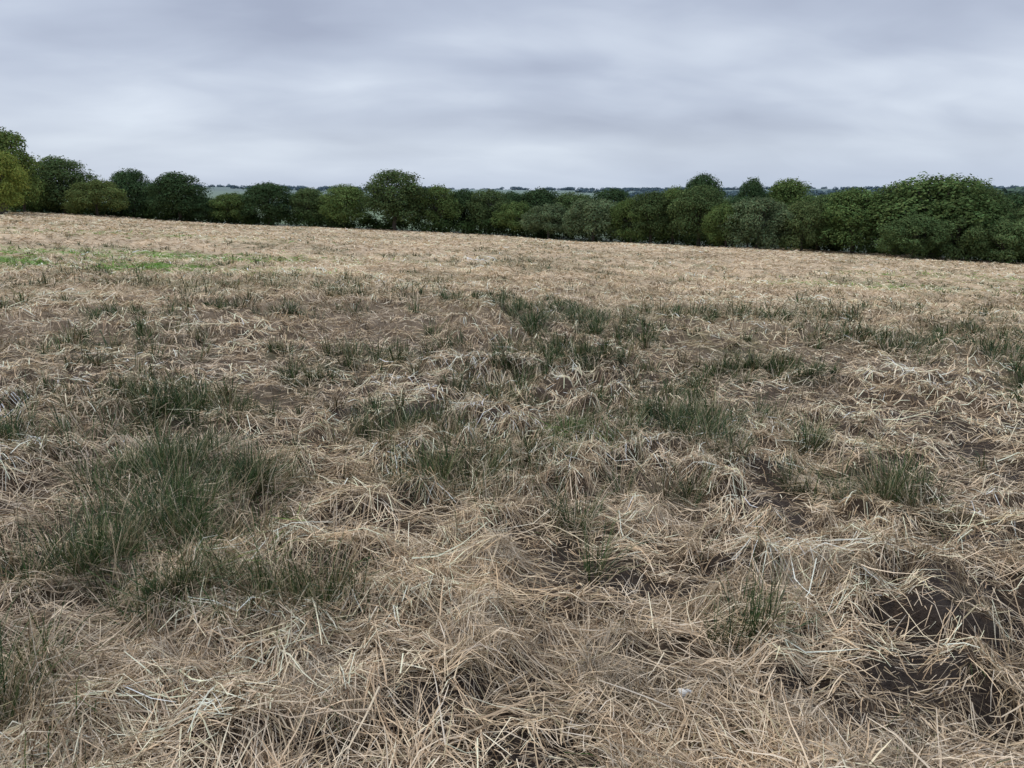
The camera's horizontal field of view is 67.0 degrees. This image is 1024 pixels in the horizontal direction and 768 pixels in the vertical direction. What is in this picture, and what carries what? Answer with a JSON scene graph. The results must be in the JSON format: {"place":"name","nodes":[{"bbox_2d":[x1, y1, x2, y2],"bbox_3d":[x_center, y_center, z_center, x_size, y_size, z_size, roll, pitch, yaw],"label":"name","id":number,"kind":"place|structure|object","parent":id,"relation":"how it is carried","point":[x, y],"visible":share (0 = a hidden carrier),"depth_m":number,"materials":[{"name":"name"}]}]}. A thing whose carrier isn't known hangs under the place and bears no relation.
{"place":"outdoors","nodes":[
{"label":"outdoors","id":0,"kind":"place"},
{"bbox_2d":[0,185,1023,767],"bbox_3d":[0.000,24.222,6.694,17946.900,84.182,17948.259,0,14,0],"label":"field ground","id":1,"kind":"structure","parent":0,"point":[920,613],"depth_m":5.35,"materials":[{"name":"beige plant"}]},
{"bbox_2d":[0,149,32,214],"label":"oak tree","id":2,"kind":"object","parent":1,"relation":"on","point":[13,172],"visible":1,"depth_m":91.86,"materials":[{"name":"green plant"}]},
{"bbox_2d":[0,126,46,212],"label":"oak tree","id":3,"kind":"object","parent":1,"relation":"on","point":[12,141],"visible":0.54,"depth_m":102.09,"materials":[{"name":"green plant"}]},
{"bbox_2d":[8,165,49,211],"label":"oak tree","id":4,"kind":"object","parent":1,"relation":"on","point":[29,202],"visible":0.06,"depth_m":118.81,"materials":[{"name":"green plant"}]},
{"bbox_2d":[32,154,100,213],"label":"oak tree","id":5,"kind":"object","parent":1,"relation":"on","point":[57,174],"visible":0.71,"depth_m":121.44,"materials":[{"name":"green plant"}]},
{"bbox_2d":[60,178,130,215],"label":"willow bush","id":6,"kind":"object","parent":1,"relation":"on","point":[96,192],"visible":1,"depth_m":116.88,"materials":[{"name":"green plant"}]},
{"bbox_2d":[107,168,154,213],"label":"oak tree","id":7,"kind":"object","parent":1,"relation":"on","point":[130,182],"visible":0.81,"depth_m":124.52,"materials":[{"name":"green plant"}]},
{"bbox_2d":[137,186,165,214],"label":"oak tree","id":8,"kind":"object","parent":1,"relation":"on","point":[156,209],"visible":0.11,"depth_m":129.24,"materials":[{"name":"green plant"}]},
{"bbox_2d":[139,171,211,221],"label":"oak tree","id":9,"kind":"object","parent":1,"relation":"on","point":[174,189],"visible":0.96,"depth_m":121.11,"materials":[{"name":"green plant"}]},
{"bbox_2d":[181,196,226,221],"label":"willow bush","id":10,"kind":"object","parent":1,"relation":"on","point":[203,206],"visible":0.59,"depth_m":122.22,"materials":[{"name":"green plant"}]},
{"bbox_2d":[206,192,259,224],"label":"willow bush","id":11,"kind":"object","parent":1,"relation":"on","point":[229,204],"visible":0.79,"depth_m":121.56,"materials":[{"name":"green plant"}]},
{"bbox_2d":[236,181,297,225],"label":"oak tree","id":12,"kind":"object","parent":1,"relation":"on","point":[262,196],"visible":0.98,"depth_m":120.57,"materials":[{"name":"green plant"}]},
{"bbox_2d":[285,187,327,224],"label":"oak tree","id":13,"kind":"object","parent":1,"relation":"on","point":[308,196],"visible":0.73,"depth_m":121.99,"materials":[{"name":"green plant"}]},
{"bbox_2d":[315,183,372,225],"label":"oak tree","id":14,"kind":"object","parent":1,"relation":"on","point":[340,198],"visible":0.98,"depth_m":119.00,"materials":[{"name":"green plant"}]},
{"bbox_2d":[357,169,430,229],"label":"oak tree","id":15,"kind":"object","parent":1,"relation":"on","point":[395,204],"visible":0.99,"depth_m":115.32,"materials":[{"name":"green plant"}]},
{"bbox_2d":[413,184,463,231],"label":"oak tree","id":16,"kind":"object","parent":1,"relation":"on","point":[438,204],"visible":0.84,"depth_m":118.30,"materials":[{"name":"green plant"}]},
{"bbox_2d":[444,188,476,232],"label":"oak tree","id":17,"kind":"object","parent":1,"relation":"on","point":[465,195],"visible":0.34,"depth_m":121.27,"materials":[{"name":"green plant"}]},
{"bbox_2d":[461,188,511,228],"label":"oak tree","id":18,"kind":"object","parent":1,"relation":"on","point":[486,204],"visible":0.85,"depth_m":119.08,"materials":[{"name":"green plant"}]},
{"bbox_2d":[28,366,968,767],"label":"feathery grass heads","id":19,"kind":"object","parent":1,"relation":"on","point":[324,676],"visible":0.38,"depth_m":2.86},
{"bbox_2d":[0,211,1023,347],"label":"straw litter","id":20,"kind":"object","parent":1,"relation":"on","point":[255,230],"visible":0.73,"depth_m":31.38,"materials":[{"name":"beige plant"}]},
{"bbox_2d":[0,417,1023,767],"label":"straw fragments","id":21,"kind":"object","parent":1,"relation":"on","point":[908,647],"visible":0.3,"depth_m":2.98,"materials":[{"name":"beige plant"}]},
{"bbox_2d":[0,279,1023,736],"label":"rush tufts","id":22,"kind":"object","parent":1,"relation":"on","point":[174,519],"visible":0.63,"depth_m":5.00,"materials":[{"name":"green plant"}]},
{"bbox_2d":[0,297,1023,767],"bbox_3d":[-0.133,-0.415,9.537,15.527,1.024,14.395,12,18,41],"label":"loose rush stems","id":23,"kind":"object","parent":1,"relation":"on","point":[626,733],"visible":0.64,"depth_m":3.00,"materials":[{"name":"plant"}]},
{"bbox_2d":[0,213,1023,360],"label":"rush tufts","id":24,"kind":"object","parent":1,"relation":"on","point":[507,260],"visible":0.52,"depth_m":16.50,"materials":[{"name":"plant"}]},
{"bbox_2d":[2,200,1023,262],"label":"grass strip","id":25,"kind":"object","parent":1,"relation":"on","point":[468,227],"visible":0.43,"depth_m":119.93,"materials":[{"name":"plant"}]},
{"bbox_2d":[490,201,536,236],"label":"willow bush","id":26,"kind":"object","parent":1,"relation":"on","point":[514,211],"visible":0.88,"depth_m":115.49,"materials":[{"name":"green plant"}]},
{"bbox_2d":[8,183,1023,214],"bbox_3d":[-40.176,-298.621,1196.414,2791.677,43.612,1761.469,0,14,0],"label":"distant woodland","id":27,"kind":"object","parent":1,"relation":"on","point":[1013,189],"visible":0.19,"depth_m":1449.20,"materials":[{"name":"green plant"}]},
{"bbox_2d":[499,190,532,235],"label":"oak tree","id":28,"kind":"object","parent":1,"relation":"on","point":[513,196],"visible":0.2,"depth_m":123.17,"materials":[{"name":"green plant"}]},
{"bbox_2d":[522,186,561,219],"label":"oak tree","id":29,"kind":"object","parent":1,"relation":"on","point":[537,197],"visible":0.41,"depth_m":122.67,"materials":[{"name":"green plant"}]},
{"bbox_2d":[519,202,571,238],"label":"willow bush","id":30,"kind":"object","parent":1,"relation":"on","point":[552,214],"visible":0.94,"depth_m":109.73,"materials":[{"name":"green plant"}]},
{"bbox_2d":[553,191,595,238],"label":"oak tree","id":31,"kind":"object","parent":1,"relation":"on","point":[567,199],"visible":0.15,"depth_m":121.52,"materials":[{"name":"green plant"}]},
{"bbox_2d":[559,197,629,241],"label":"willow bush","id":32,"kind":"object","parent":1,"relation":"on","point":[595,222],"visible":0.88,"depth_m":105.72,"materials":[{"name":"green plant"}]},
{"bbox_2d":[588,187,630,240],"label":"oak tree","id":33,"kind":"object","parent":1,"relation":"on","point":[616,195],"visible":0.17,"depth_m":117.62,"materials":[{"name":"green plant"}]},
{"bbox_2d":[607,196,653,242],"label":"willow bush","id":34,"kind":"object","parent":1,"relation":"on","point":[620,210],"visible":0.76,"depth_m":103.21,"materials":[{"name":"green plant"}]},
{"bbox_2d":[625,190,675,243],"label":"oak tree","id":35,"kind":"object","parent":1,"relation":"on","point":[649,201],"visible":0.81,"depth_m":101.89,"materials":[{"name":"green plant"}]},
{"bbox_2d":[651,185,692,244],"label":"oak tree","id":36,"kind":"object","parent":1,"relation":"on","point":[670,193],"visible":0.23,"depth_m":102.09,"materials":[{"name":"green plant"}]},
{"bbox_2d":[677,688,692,696],"bbox_3d":[0.605,1.072,2.686,0.061,0.028,0.036,0,14,0],"label":"pale stone","id":37,"kind":"object","parent":1,"relation":"on","point":[684,691],"visible":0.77,"depth_m":2.68,"materials":[{"name":"grey stone"}]},
{"bbox_2d":[664,183,731,246],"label":"oak tree","id":38,"kind":"object","parent":1,"relation":"on","point":[698,201],"visible":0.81,"depth_m":97.98,"materials":[{"name":"green plant"}]},
{"bbox_2d":[685,173,728,243],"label":"oak tree","id":39,"kind":"object","parent":1,"relation":"on","point":[706,179],"visible":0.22,"depth_m":107.41,"materials":[{"name":"green plant"}]},
{"bbox_2d":[699,202,750,246],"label":"willow bush","id":40,"kind":"object","parent":1,"relation":"on","point":[714,216],"visible":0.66,"depth_m":93.08,"materials":[{"name":"green plant"}]},
{"bbox_2d":[716,195,765,246],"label":"oak tree","id":41,"kind":"object","parent":1,"relation":"on","point":[733,199],"visible":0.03,"depth_m":100.84,"materials":[{"name":"green plant"}]},
{"bbox_2d":[735,177,769,246],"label":"oak tree","id":42,"kind":"object","parent":1,"relation":"on","point":[753,186],"visible":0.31,"depth_m":107.88,"materials":[{"name":"green plant"}]},
{"bbox_2d":[719,195,797,248],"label":"willow bush","id":43,"kind":"object","parent":1,"relation":"on","point":[757,208],"visible":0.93,"depth_m":90.19,"materials":[{"name":"green plant"}]},
{"bbox_2d":[765,176,817,228],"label":"oak tree","id":44,"kind":"object","parent":1,"relation":"on","point":[787,191],"visible":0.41,"depth_m":108.17,"materials":[{"name":"green plant"}]},
{"bbox_2d":[775,199,831,250],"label":"willow bush","id":45,"kind":"object","parent":1,"relation":"on","point":[812,214],"visible":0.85,"depth_m":88.80,"materials":[{"name":"green plant"}]},
{"bbox_2d":[796,194,845,249],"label":"oak tree","id":46,"kind":"object","parent":1,"relation":"on","point":[820,201],"visible":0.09,"depth_m":94.18,"materials":[{"name":"green plant"}]},
{"bbox_2d":[812,192,845,251],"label":"oak tree","id":47,"kind":"object","parent":1,"relation":"on","point":[833,234],"visible":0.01,"depth_m":94.64,"materials":[{"name":"green plant"}]},
{"bbox_2d":[813,186,895,253],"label":"oak tree","id":48,"kind":"object","parent":1,"relation":"on","point":[850,208],"visible":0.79,"depth_m":86.42,"materials":[{"name":"green plant"}]},
{"bbox_2d":[855,179,933,253],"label":"oak tree","id":49,"kind":"object","parent":1,"relation":"on","point":[879,191],"visible":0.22,"depth_m":84.61,"materials":[{"name":"green plant"}]},
{"bbox_2d":[874,213,958,259],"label":"willow bush","id":50,"kind":"object","parent":1,"relation":"on","point":[912,225],"visible":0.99,"depth_m":77.25,"materials":[{"name":"green plant"}]},
{"bbox_2d":[862,171,1011,257],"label":"oak tree","id":51,"kind":"object","parent":1,"relation":"on","point":[948,203],"visible":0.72,"depth_m":79.89,"materials":[{"name":"green plant"}]},
{"bbox_2d":[923,216,994,261],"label":"willow bush","id":52,"kind":"object","parent":1,"relation":"on","point":[971,236],"visible":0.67,"depth_m":77.26,"materials":[{"name":"green plant"}]},
{"bbox_2d":[957,183,1018,258],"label":"oak tree","id":53,"kind":"object","parent":1,"relation":"on","point":[993,191],"visible":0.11,"depth_m":83.03,"materials":[{"name":"green plant"}]},
{"bbox_2d":[973,218,1023,263],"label":"willow bush","id":54,"kind":"object","parent":1,"relation":"on","point":[1007,228],"visible":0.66,"depth_m":76.38,"materials":[{"name":"green plant"}]},
{"bbox_2d":[998,193,1023,244],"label":"oak tree","id":55,"kind":"object","parent":1,"relation":"on","point":[1017,201],"visible":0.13,"depth_m":88.49,"materials":[{"name":"green plant"}]},
{"bbox_2d":[1006,218,1023,260],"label":"willow bush","id":56,"kind":"object","parent":1,"relation":"on","point":[1019,251],"visible":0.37,"depth_m":76.43,"materials":[{"name":"green plant"}]},
{"bbox_2d":[1010,205,1023,243],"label":"oak tree","id":57,"kind":"object","parent":1,"relation":"on","point":[1021,213],"visible":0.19,"depth_m":83.54,"materials":[{"name":"green plant"}]},
{"bbox_2d":[0,0,1023,189],"label":"sky","id":58,"kind":"structure","parent":0,"point":[477,94],"materials":[{"name":"grey"}]}
]}

